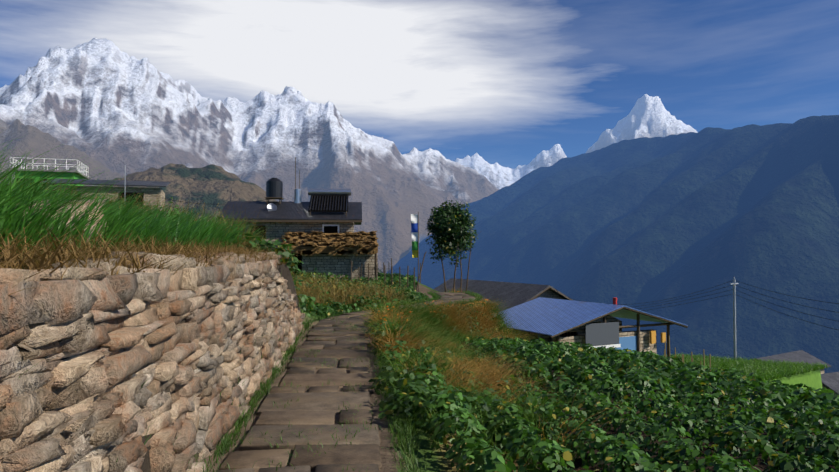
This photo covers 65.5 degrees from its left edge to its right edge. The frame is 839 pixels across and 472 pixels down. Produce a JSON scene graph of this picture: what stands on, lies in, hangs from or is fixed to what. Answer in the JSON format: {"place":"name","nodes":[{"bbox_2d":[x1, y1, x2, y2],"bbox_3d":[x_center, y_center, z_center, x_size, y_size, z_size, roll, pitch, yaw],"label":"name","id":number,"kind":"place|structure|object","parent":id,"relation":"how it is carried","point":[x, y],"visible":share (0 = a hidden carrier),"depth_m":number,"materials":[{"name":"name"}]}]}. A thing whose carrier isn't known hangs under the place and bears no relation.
{"place":"outdoors","nodes":[
{"label":"outdoors","id":0,"kind":"place"},
{"bbox_2d":[0,132,269,268],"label":"grass","id":1,"kind":"structure","parent":0,"point":[123,218],"depth_m":5.22,"materials":[{"name":"green plant"}]},
{"bbox_2d":[0,221,297,296],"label":"dry grass","id":2,"kind":"structure","parent":0,"point":[36,260],"depth_m":3.99,"materials":[{"name":"brown plant"}]},
{"bbox_2d":[0,37,838,372],"bbox_3d":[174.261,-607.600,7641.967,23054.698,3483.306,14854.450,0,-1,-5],"label":"mountain terrain","id":3,"kind":"structure","parent":0,"point":[648,201],"depth_m":3233.62,"materials":[{"name":"blue stone"}]},
{"bbox_2d":[0,0,838,168],"label":"sky","id":4,"kind":"structure","parent":0,"point":[505,82],"materials":[{"name":"blue"}]},
{"bbox_2d":[22,264,838,471],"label":"ground terrain","id":5,"kind":"structure","parent":0,"point":[389,463],"depth_m":6.02,"materials":[{"name":"brown soil"}]},
{"bbox_2d":[9,157,266,216],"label":"hill buildings","id":6,"kind":"structure","parent":5,"relation":"on","point":[158,193],"depth_m":47.92,"materials":[{"name":"green paint"}]},
{"bbox_2d":[0,199,304,471],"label":"dry stone wall","id":7,"kind":"structure","parent":5,"relation":"on","point":[91,393],"depth_m":3.52,"materials":[{"name":"beige stone"}]},
{"bbox_2d":[1,171,414,314],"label":"dry stalks","id":8,"kind":"object","parent":5,"relation":"on","point":[304,288],"visible":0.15,"depth_m":18.82,"materials":[{"name":"brown plant"}]},
{"bbox_2d":[40,182,442,319],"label":"bank weeds","id":9,"kind":"object","parent":5,"relation":"on","point":[321,308],"visible":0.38,"depth_m":18.00,"materials":[{"name":"green plant"}]},
{"bbox_2d":[19,272,481,471],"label":"path edge grass","id":10,"kind":"structure","parent":5,"relation":"on","point":[226,442],"depth_m":6.08,"materials":[{"name":"green plant"}]},
{"bbox_2d":[219,157,378,279],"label":"stone house","id":11,"kind":"structure","parent":5,"relation":"on","point":[319,233],"depth_m":34.35,"materials":[{"name":"stone"}]},
{"bbox_2d":[217,292,474,471],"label":"flagstone path slabs","id":12,"kind":"structure","parent":5,"relation":"on","point":[316,406],"depth_m":6.47,"materials":[{"name":"grey stone"}]},
{"bbox_2d":[216,295,475,471],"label":"path joints","id":13,"kind":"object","parent":12,"relation":"on","point":[327,384],"depth_m":6.92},
{"bbox_2d":[352,272,417,291],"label":"garden crops","id":14,"kind":"object","parent":5,"relation":"on","point":[395,279],"visible":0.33,"depth_m":35.11,"materials":[{"name":"green plant"}]},
{"bbox_2d":[351,258,420,290],"bbox_3d":[-1.165,3.152,40.297,2.613,3.536,23.359,0,-1,3],"label":"fence","id":15,"kind":"object","parent":5,"relation":"on","point":[376,274],"visible":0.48,"depth_m":31.29,"materials":[{"name":"brown wood"}]},
{"bbox_2d":[411,212,426,291],"bbox_3d":[-0.075,1.153,32.258,0.826,4.791,1.673,0,-1,-5],"label":"prayer flag pole","id":16,"kind":"object","parent":5,"relation":"on","point":[415,232],"visible":0.98,"depth_m":32.97,"materials":[{"name":"multicoloured fabric"}]},
{"bbox_2d":[378,291,487,323],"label":"marigold flowers","id":17,"kind":"object","parent":5,"relation":"on","point":[423,306],"visible":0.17,"depth_m":15.43,"materials":[{"name":"plant"}]},
{"bbox_2d":[425,199,477,291],"bbox_3d":[1.961,0.636,37.968,3.326,5.513,3.248,0,-1,-5],"label":"tree","id":18,"kind":"object","parent":5,"relation":"on","point":[449,227],"depth_m":37.45,"materials":[{"name":"green plant"}]},
{"bbox_2d":[364,292,562,453],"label":"green bank plants","id":19,"kind":"object","parent":5,"relation":"on","point":[416,388],"visible":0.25,"depth_m":6.80,"materials":[{"name":"green plant"}]},
{"bbox_2d":[319,287,623,471],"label":"dry grass","id":20,"kind":"structure","parent":5,"relation":"on","point":[480,366],"depth_m":9.86,"materials":[{"name":"brown plant"}]},
{"bbox_2d":[434,278,573,310],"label":"slate roof house","id":21,"kind":"structure","parent":5,"relation":"on","point":[512,294],"depth_m":34.58,"materials":[{"name":"stone"}]},
{"bbox_2d":[498,297,687,356],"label":"blue roof shed","id":22,"kind":"structure","parent":5,"relation":"on","point":[595,325],"depth_m":26.23,"materials":[{"name":"metal"}]},
{"bbox_2d":[406,336,838,471],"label":"potato plants","id":23,"kind":"object","parent":5,"relation":"on","point":[626,371],"visible":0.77,"depth_m":6.53,"materials":[{"name":"green plant"}]},
{"bbox_2d":[664,336,710,370],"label":"fence posts","id":24,"kind":"object","parent":5,"relation":"on","point":[691,355],"visible":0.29,"depth_m":22.79,"materials":[{"name":"brown wood"}]},
{"bbox_2d":[574,277,838,357],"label":"power pole","id":25,"kind":"object","parent":5,"relation":"on","point":[734,313],"visible":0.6,"depth_m":35.87,"materials":[{"name":"grey"}]},
{"bbox_2d":[688,357,822,392],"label":"lawn terrace","id":26,"kind":"structure","parent":5,"relation":"on","point":[811,378],"depth_m":31.56,"materials":[{"name":"green plant"}]},
{"bbox_2d":[662,352,826,380],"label":"crop field","id":27,"kind":"structure","parent":26,"relation":"on","point":[766,370],"depth_m":32.31,"materials":[{"name":"green plant"}]},
{"bbox_2d":[821,372,838,396],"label":"slate house","id":28,"kind":"structure","parent":26,"relation":"on","point":[830,381],"depth_m":40.45,"materials":[{"name":"stone"}]},
{"bbox_2d":[755,350,830,373],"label":"slate house","id":29,"kind":"structure","parent":5,"relation":"on","point":[799,356],"depth_m":50.61,"materials":[{"name":"stone"}]}
]}

